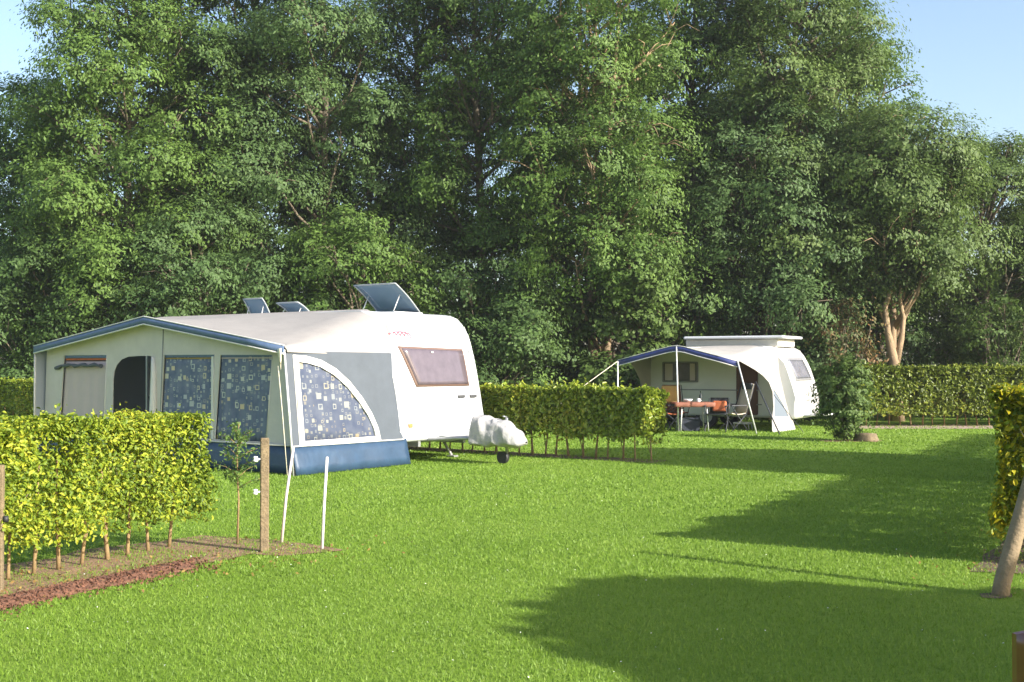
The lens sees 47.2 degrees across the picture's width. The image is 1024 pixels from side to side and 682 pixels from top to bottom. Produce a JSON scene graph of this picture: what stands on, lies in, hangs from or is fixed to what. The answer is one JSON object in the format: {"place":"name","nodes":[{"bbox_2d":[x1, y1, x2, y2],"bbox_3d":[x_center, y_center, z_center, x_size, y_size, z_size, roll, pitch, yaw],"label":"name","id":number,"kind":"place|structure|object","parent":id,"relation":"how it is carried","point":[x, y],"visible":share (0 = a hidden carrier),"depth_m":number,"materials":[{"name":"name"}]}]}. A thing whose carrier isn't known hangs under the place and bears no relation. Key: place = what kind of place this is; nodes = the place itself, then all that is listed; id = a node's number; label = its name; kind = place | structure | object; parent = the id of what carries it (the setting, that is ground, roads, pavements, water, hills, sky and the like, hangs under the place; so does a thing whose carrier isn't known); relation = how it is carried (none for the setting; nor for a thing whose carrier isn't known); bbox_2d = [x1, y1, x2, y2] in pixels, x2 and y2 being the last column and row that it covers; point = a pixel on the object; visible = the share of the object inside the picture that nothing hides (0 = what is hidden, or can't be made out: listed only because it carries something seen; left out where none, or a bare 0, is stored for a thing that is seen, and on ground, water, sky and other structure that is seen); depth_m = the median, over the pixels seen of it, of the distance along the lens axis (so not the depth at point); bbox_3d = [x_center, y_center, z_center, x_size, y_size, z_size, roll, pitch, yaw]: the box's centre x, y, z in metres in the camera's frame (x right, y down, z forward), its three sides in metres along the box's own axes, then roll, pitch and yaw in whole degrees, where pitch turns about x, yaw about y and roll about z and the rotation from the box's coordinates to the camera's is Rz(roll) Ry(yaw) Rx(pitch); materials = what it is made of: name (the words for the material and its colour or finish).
{"place":"outdoors","nodes":[
{"label":"outdoors","id":0,"kind":"place"},
{"bbox_2d":[0,367,1023,681],"bbox_3d":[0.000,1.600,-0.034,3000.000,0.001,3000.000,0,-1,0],"label":"ground","id":1,"kind":"structure","parent":0,"point":[604,599],"depth_m":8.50,"materials":[{"name":"green plant"}]},
{"bbox_2d":[0,139,120,378],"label":"tree","id":2,"kind":"object","parent":1,"relation":"on","point":[103,176],"visible":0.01,"depth_m":44.43,"materials":[{"name":"green plant"}]},
{"bbox_2d":[0,72,124,378],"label":"tree","id":3,"kind":"object","parent":1,"relation":"on","point":[5,158],"visible":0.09,"depth_m":36.87,"materials":[{"name":"green plant"}]},
{"bbox_2d":[0,231,136,420],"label":"bush","id":4,"kind":"object","parent":1,"relation":"on","point":[29,254],"visible":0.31,"depth_m":33.00,"materials":[{"name":"green plant"}]},
{"bbox_2d":[0,0,285,413],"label":"tree","id":5,"kind":"object","parent":1,"relation":"on","point":[107,76],"visible":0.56,"depth_m":33.76,"materials":[{"name":"green plant"}]},
{"bbox_2d":[0,535,341,595],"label":"soil strip","id":6,"kind":"object","parent":1,"relation":"on","point":[93,559],"visible":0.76,"depth_m":9.80,"materials":[{"name":"brown soil"}]},
{"bbox_2d":[0,465,8,592],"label":"fence post","id":7,"kind":"object","parent":6,"relation":"on","point":[3,518],"visible":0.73,"depth_m":8.25,"materials":[{"name":"brown wood"}]},
{"bbox_2d":[0,561,196,608],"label":"brick crumb","id":8,"kind":"object","parent":6,"relation":"on","point":[88,585],"visible":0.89,"depth_m":8.42,"materials":[{"name":"red brick"}]},
{"bbox_2d":[0,402,219,578],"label":"hedge","id":9,"kind":"object","parent":6,"relation":"on","point":[112,485],"visible":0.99,"depth_m":9.27,"materials":[{"name":"green plant"}]},
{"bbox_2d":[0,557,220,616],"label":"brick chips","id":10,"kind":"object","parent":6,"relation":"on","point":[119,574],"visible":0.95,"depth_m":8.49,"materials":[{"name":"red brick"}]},
{"bbox_2d":[209,419,259,543],"bbox_3d":[-2.459,1.272,10.514,0.522,1.163,0.457,0,-1,19],"label":"sapling","id":11,"kind":"object","parent":6,"relation":"on","point":[240,438],"visible":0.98,"depth_m":10.49,"materials":[{"name":"green plant"}]},
{"bbox_2d":[253,438,268,551],"bbox_3d":[-2.158,1.344,10.065,0.137,1.020,0.084,0,-1,-17],"label":"fence post","id":12,"kind":"object","parent":6,"relation":"on","point":[264,493],"visible":0.91,"depth_m":10.05,"materials":[{"name":"brown wood"}]},
{"bbox_2d":[280,447,294,541],"bbox_3d":[-2.038,1.418,10.618,0.132,0.918,0.033,0,-1,-10],"label":"marker rod","id":13,"kind":"object","parent":6,"relation":"on","point":[286,497],"visible":0.89,"depth_m":10.61,"materials":[{"name":"white"}]},
{"bbox_2d":[321,457,327,548],"bbox_3d":[-1.637,1.440,10.229,0.072,0.858,0.030,0,-1,12],"label":"marker rod","id":14,"kind":"object","parent":6,"relation":"on","point":[324,504],"visible":0.89,"depth_m":10.22,"materials":[{"name":"white"}]},
{"bbox_2d":[88,184,315,325],"bbox_3d":[-8.483,-0.849,33.967,6.840,7.220,6.484,0,-1,0],"label":"bush","id":15,"kind":"object","parent":1,"relation":"on","point":[165,290],"visible":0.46,"depth_m":32.58,"materials":[{"name":"green plant"}]},
{"bbox_2d":[132,33,308,312],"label":"tree","id":16,"kind":"object","parent":1,"relation":"on","point":[220,94],"visible":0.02,"depth_m":43.08,"materials":[{"name":"green plant"}]},
{"bbox_2d":[85,0,371,312],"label":"tree","id":17,"kind":"object","parent":1,"relation":"on","point":[221,29],"visible":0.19,"depth_m":35.84,"materials":[{"name":"green plant"}]},
{"bbox_2d":[196,0,451,312],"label":"tree","id":18,"kind":"object","parent":1,"relation":"on","point":[271,40],"visible":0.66,"depth_m":35.23,"materials":[{"name":"green plant"}]},
{"bbox_2d":[146,283,508,463],"bbox_3d":[-3.251,0.534,21.445,8.401,3.044,2.298,-1,-2,36],"label":"caravan","id":19,"kind":"object","parent":1,"relation":"on","point":[436,385],"visible":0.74,"depth_m":20.11,"materials":[{"name":"white"}]},
{"bbox_2d":[216,355,221,433],"bbox_3d":[-5.297,0.958,21.514,0.750,1.600,0.020,-1,-2,36],"label":"entrance door","id":20,"kind":"structure","parent":19,"relation":"in","point":[221,355],"depth_m":21.57,"materials":[{"name":"grey fabric"}]},
{"bbox_2d":[33,309,410,475],"bbox_3d":[-5.133,0.745,19.941,6.733,2.562,2.716,-1,-2,36],"label":"awning","id":21,"kind":"object","parent":19,"relation":"attached to","point":[318,391],"visible":0.84,"depth_m":18.50,"materials":[{"name":"beige fabric"}]},
{"bbox_2d":[243,298,269,313],"bbox_3d":[-5.028,-0.633,23.118,0.610,0.418,0.340,-1,-2,36],"label":"roof window","id":22,"kind":"structure","parent":19,"relation":"in","point":[254,305],"depth_m":23.10,"materials":[{"name":"blue glass"}]},
{"bbox_2d":[276,301,308,311],"bbox_3d":[-4.148,-0.589,22.379,0.640,0.299,0.500,-1,-2,36],"label":"roof window","id":23,"kind":"structure","parent":19,"relation":"in","point":[296,306],"depth_m":22.34,"materials":[{"name":"blue glass"}]},
{"bbox_2d":[353,283,422,313],"bbox_3d":[-2.224,-0.737,20.829,1.040,0.528,0.750,-1,-2,36],"label":"roof window","id":24,"kind":"structure","parent":19,"relation":"in","point":[383,297],"depth_m":20.80,"materials":[{"name":"glass"}]},
{"bbox_2d":[397,346,468,386],"bbox_3d":[-1.332,0.436,20.032,0.201,0.680,1.710,-1,-2,36],"label":"nose window","id":25,"kind":"structure","parent":19,"relation":"in","point":[427,366],"depth_m":20.02,"materials":[{"name":"brown"}]},
{"bbox_2d":[468,414,527,448],"bbox_3d":[-0.193,1.484,19.179,1.050,0.546,0.656,-1,-2,36],"label":"hitch cover","id":26,"kind":"object","parent":19,"relation":"on","point":[487,431],"visible":1,"depth_m":19.01,"materials":[{"name":"white fabric"}]},
{"bbox_2d":[277,80,457,312],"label":"tree","id":27,"kind":"object","parent":1,"relation":"on","point":[370,200],"visible":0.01,"depth_m":44.05,"materials":[{"name":"green plant"}]},
{"bbox_2d":[267,201,474,341],"bbox_3d":[-4.512,-0.564,34.241,6.916,7.228,6.652,0,-1,0],"label":"bush","id":28,"kind":"object","parent":1,"relation":"on","point":[319,264],"visible":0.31,"depth_m":33.45,"materials":[{"name":"green plant"}]},
{"bbox_2d":[302,0,532,384],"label":"tree","id":29,"kind":"object","parent":1,"relation":"on","point":[408,68],"visible":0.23,"depth_m":36.83,"materials":[{"name":"green plant"}]},
{"bbox_2d":[359,0,600,385],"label":"tree","id":30,"kind":"object","parent":1,"relation":"on","point":[434,175],"visible":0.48,"depth_m":35.50,"materials":[{"name":"green plant"}]},
{"bbox_2d":[418,251,602,420],"bbox_3d":[-0.449,-0.041,33.474,6.469,5.421,5.826,-1,-2,41],"label":"bush","id":31,"kind":"object","parent":1,"relation":"on","point":[525,344],"visible":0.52,"depth_m":32.65,"materials":[{"name":"green plant"}]},
{"bbox_2d":[1,529,1023,620],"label":"fallen leaves","id":32,"kind":"object","parent":1,"relation":"on","point":[118,570],"visible":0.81,"depth_m":9.22,"materials":[{"name":"brown plant"}]},
{"bbox_2d":[27,481,1003,676],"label":"clover flowers","id":33,"kind":"object","parent":1,"relation":"on","point":[506,591],"visible":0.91,"depth_m":7.56,"materials":[{"name":"white plant"}]},
{"bbox_2d":[425,20,612,384],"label":"tree","id":34,"kind":"object","parent":1,"relation":"on","point":[497,101],"visible":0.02,"depth_m":42.58,"materials":[{"name":"green plant"}]},
{"bbox_2d":[408,446,665,462],"bbox_3d":[-7.240,2.160,26.588,24.072,0.001,0.756,-1,-2,36],"label":"soil strip","id":35,"kind":"object","parent":1,"relation":"on","point":[537,454],"visible":0.21,"depth_m":20.85,"materials":[{"name":"brown soil"}]},
{"bbox_2d":[0,376,669,460],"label":"hedge","id":36,"kind":"object","parent":35,"relation":"on","point":[629,411],"visible":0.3,"depth_m":20.31,"materials":[{"name":"green plant"}]},
{"bbox_2d":[469,0,745,419],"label":"tree","id":37,"kind":"object","parent":1,"relation":"on","point":[616,182],"visible":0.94,"depth_m":33.17,"materials":[{"name":"green plant"}]},
{"bbox_2d":[549,5,707,356],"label":"tree","id":38,"kind":"object","parent":1,"relation":"on","point":[581,253],"visible":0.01,"depth_m":44.80,"materials":[{"name":"green plant"}]},
{"bbox_2d":[536,204,759,421],"bbox_3d":[3.564,-0.824,34.927,6.504,6.941,6.794,1,-2,-43],"label":"bush","id":39,"kind":"object","parent":1,"relation":"on","point":[592,367],"visible":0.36,"depth_m":33.16,"materials":[{"name":"green plant"}]},
{"bbox_2d":[659,388,684,430],"bbox_3d":[3.828,1.689,28.793,0.745,1.062,0.545,0,-1,-15],"label":"camping chair","id":40,"kind":"object","parent":1,"relation":"on","point":[671,413],"visible":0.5,"depth_m":28.60,"materials":[{"name":"black fabric"}]},
{"bbox_2d":[662,385,689,429],"bbox_3d":[4.130,1.670,29.536,0.545,1.132,0.768,0,-1,-10],"label":"camping chair","id":41,"kind":"object","parent":1,"relation":"on","point":[669,409],"visible":0.27,"depth_m":29.70,"materials":[{"name":"brown"}]},
{"bbox_2d":[661,386,676,401],"bbox_3d":[3.930,1.321,29.178,0.420,0.420,0.120,0,-1,0],"label":"cushion","id":42,"kind":"object","parent":41,"relation":"on","point":[672,391],"visible":0.49,"depth_m":29.12,"materials":[{"name":"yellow fabric"}]},
{"bbox_2d":[679,417,699,430],"bbox_3d":[4.350,2.050,28.813,0.520,0.325,0.340,0,-1,0],"label":"storage box","id":43,"kind":"object","parent":1,"relation":"on","point":[690,423],"visible":0.73,"depth_m":28.65,"materials":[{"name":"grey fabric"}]},
{"bbox_2d":[576,0,807,350],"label":"tree","id":44,"kind":"object","parent":1,"relation":"on","point":[700,96],"visible":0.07,"depth_m":36.36,"materials":[{"name":"green plant"}]},
{"bbox_2d":[671,402,714,431],"bbox_3d":[4.421,1.854,28.703,1.000,0.716,0.628,0,-1,-3],"label":"camping table","id":45,"kind":"object","parent":1,"relation":"on","point":[692,404],"visible":0.95,"depth_m":28.42,"materials":[{"name":"orange metal"}]},
{"bbox_2d":[585,345,802,434],"bbox_3d":[3.966,1.166,29.422,6.475,2.130,3.513,0,-1,13],"label":"canopy awning","id":46,"kind":"object","parent":1,"relation":"on","point":[763,361],"visible":0.91,"depth_m":28.93,"materials":[{"name":"beige fabric"}]},
{"bbox_2d":[774,391,787,416],"bbox_3d":[6.567,1.526,28.962,0.185,0.700,0.809,-1,-2,38],"label":"mesh window","id":47,"kind":"structure","parent":46,"relation":"in","point":[780,411],"depth_m":28.96,"materials":[{"name":"grey fabric"}]},
{"bbox_2d":[704,398,729,432],"bbox_3d":[5.003,1.801,28.532,0.545,0.828,0.669,0,-1,20],"label":"camping chair","id":48,"kind":"object","parent":1,"relation":"on","point":[717,413],"visible":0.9,"depth_m":28.66,"materials":[{"name":"grey"}]},
{"bbox_2d":[712,401,726,410],"bbox_3d":[5.060,1.588,28.573,0.340,0.260,0.100,0,-16,17],"label":"cushion","id":49,"kind":"object","parent":48,"relation":"on","point":[719,405],"visible":0.94,"depth_m":28.52,"materials":[{"name":"orange fabric"}]},
{"bbox_2d":[718,383,754,431],"bbox_3d":[5.529,1.626,28.780,0.781,1.188,0.545,1,-1,-28],"label":"camping chair","id":50,"kind":"object","parent":1,"relation":"on","point":[741,406],"visible":0.83,"depth_m":28.86,"materials":[{"name":"beige fabric"}]},
{"bbox_2d":[733,422,752,429],"bbox_3d":[5.819,2.136,29.517,0.424,0.187,0.300,-1,-1,30],"label":"entrance step","id":51,"kind":"object","parent":1,"relation":"on","point":[748,423],"visible":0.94,"depth_m":29.43,"materials":[{"name":"silver metal"}]},
{"bbox_2d":[651,335,835,428],"bbox_3d":[6.203,1.071,30.942,5.302,2.370,2.188,-1,-1,30],"label":"caravan","id":52,"kind":"object","parent":1,"relation":"on","point":[707,378],"visible":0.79,"depth_m":30.26,"materials":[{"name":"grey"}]},
{"bbox_2d":[662,362,697,381],"bbox_3d":[4.411,0.814,30.745,1.000,0.540,0.045,-1,-1,30],"label":"side window","id":53,"kind":"structure","parent":52,"relation":"in","point":[687,371],"depth_m":30.72,"materials":[{"name":"grey"}]},
{"bbox_2d":[785,357,811,380],"bbox_3d":[7.416,0.724,30.311,0.264,0.600,1.580,-1,-1,30],"label":"nose window","id":54,"kind":"structure","parent":52,"relation":"in","point":[797,365],"depth_m":30.22,"materials":[{"name":"grey plastic"}]},
{"bbox_2d":[695,64,853,351],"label":"tree","id":55,"kind":"object","parent":1,"relation":"on","point":[770,167],"depth_m":43.86,"materials":[{"name":"green plant"}]},
{"bbox_2d":[648,77,914,424],"bbox_3d":[7.667,-2.655,35.428,7.709,10.533,7.846,1,-1,-28],"label":"tree","id":56,"kind":"object","parent":1,"relation":"on","point":[816,314],"visible":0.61,"depth_m":33.54,"materials":[{"name":"green plant"}]},
{"bbox_2d":[667,0,943,347],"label":"tree","id":57,"kind":"object","parent":1,"relation":"on","point":[800,17],"visible":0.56,"depth_m":34.17,"materials":[{"name":"green plant"}]},
{"bbox_2d":[806,352,879,439],"bbox_3d":[7.082,1.213,25.060,1.593,1.946,1.430,-1,-2,38],"label":"shrub","id":58,"kind":"object","parent":1,"relation":"on","point":[845,391],"visible":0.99,"depth_m":24.86,"materials":[{"name":"green plant"}]},
{"bbox_2d":[804,289,890,378],"bbox_3d":[9.620,0.447,33.595,2.732,3.847,2.650,0,-1,0],"label":"bush","id":59,"kind":"object","parent":1,"relation":"on","point":[842,331],"visible":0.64,"depth_m":33.26,"materials":[{"name":"green plant"}]},
{"bbox_2d":[821,439,881,441],"bbox_3d":[7.289,2.126,25.024,1.396,0.001,0.956,0,-1,0],"label":"soil strip","id":60,"kind":"object","parent":1,"relation":"on","point":[843,440],"visible":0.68,"depth_m":25.04,"materials":[{"name":"brown soil"}]},
{"bbox_2d":[853,433,878,441],"bbox_3d":[7.544,2.054,24.959,0.582,0.195,0.577,0,-1,0],"label":"tree stump","id":61,"kind":"object","parent":60,"relation":"on","point":[871,437],"visible":0.89,"depth_m":24.76,"materials":[{"name":"brown wood"}]},
{"bbox_2d":[753,0,962,361],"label":"tree","id":62,"kind":"object","parent":1,"relation":"on","point":[879,88],"visible":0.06,"depth_m":37.14,"materials":[{"name":"green plant"}]},
{"bbox_2d":[798,293,947,417],"bbox_3d":[10.885,0.277,36.841,5.308,4.473,4.839,0,-1,0],"label":"bush","id":63,"kind":"object","parent":1,"relation":"on","point":[910,339],"visible":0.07,"depth_m":35.95,"materials":[{"name":"green plant"}]},
{"bbox_2d":[784,96,1004,421],"bbox_3d":[10.848,-2.415,34.354,6.680,9.601,6.535,0,-1,0],"label":"tree","id":64,"kind":"object","parent":1,"relation":"on","point":[893,172],"visible":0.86,"depth_m":32.96,"materials":[{"name":"green plant"}]},
{"bbox_2d":[854,267,970,407],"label":"tree","id":65,"kind":"object","parent":1,"relation":"on","point":[916,362],"visible":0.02,"depth_m":44.03,"materials":[{"name":"green plant"}]},
{"bbox_2d":[850,360,1023,425],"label":"hedge","id":66,"kind":"object","parent":1,"relation":"on","point":[899,386],"visible":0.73,"depth_m":30.94,"materials":[{"name":"green plant"}]},
{"bbox_2d":[885,128,1023,416],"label":"tree","id":67,"kind":"object","parent":1,"relation":"on","point":[1011,221],"visible":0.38,"depth_m":35.60,"materials":[{"name":"green plant"}]},
{"bbox_2d":[930,240,1023,364],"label":"tree","id":68,"kind":"object","parent":1,"relation":"on","point":[1015,286],"visible":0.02,"depth_m":44.67,"materials":[{"name":"green plant"}]},
{"bbox_2d":[941,289,1023,420],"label":"bush","id":69,"kind":"object","parent":1,"relation":"on","point":[997,305],"visible":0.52,"depth_m":33.76,"materials":[{"name":"green plant"}]},
{"bbox_2d":[979,593,1011,597],"bbox_3d":[3.365,1.767,8.134,0.218,0.001,0.220,0,-1,17],"label":"soil strip","id":70,"kind":"object","parent":1,"relation":"on","point":[987,595],"visible":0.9,"depth_m":8.10,"materials":[{"name":"brown soil"}]},
{"bbox_2d":[971,540,1023,573],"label":"soil strip","id":71,"kind":"object","parent":1,"relation":"on","point":[995,561],"visible":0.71,"depth_m":9.55,"materials":[{"name":"brown soil"}]},
{"bbox_2d":[986,382,1023,539],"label":"hedge","id":72,"kind":"object","parent":71,"relation":"on","point":[1006,402],"visible":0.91,"depth_m":9.47,"materials":[{"name":"green plant"}]},
{"bbox_2d":[991,477,1023,596],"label":"trunk","id":73,"kind":"object","parent":1,"relation":"on","point":[1005,570],"visible":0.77,"depth_m":8.15,"materials":[{"name":"brown wood"}]},
{"bbox_2d":[994,203,1023,364],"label":"tree","id":74,"kind":"object","parent":1,"relation":"on","point":[1014,264],"visible":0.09,"depth_m":37.63,"materials":[{"name":"green plant"}]},
{"bbox_2d":[1012,630,1023,681],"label":"wooden post","id":75,"kind":"object","parent":1,"relation":"on","point":[1018,656],"visible":1,"depth_m":2.80,"materials":[{"name":"brown wood"}]},
{"bbox_2d":[0,0,1023,366],"label":"sky","id":76,"kind":"structure","parent":0,"point":[971,55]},
{"bbox_2d":[857,424,992,428],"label":"path","id":77,"kind":"structure","parent":0,"point":[921,427],"depth_m":30.83,"materials":[{"name":"soil"}]}
]}

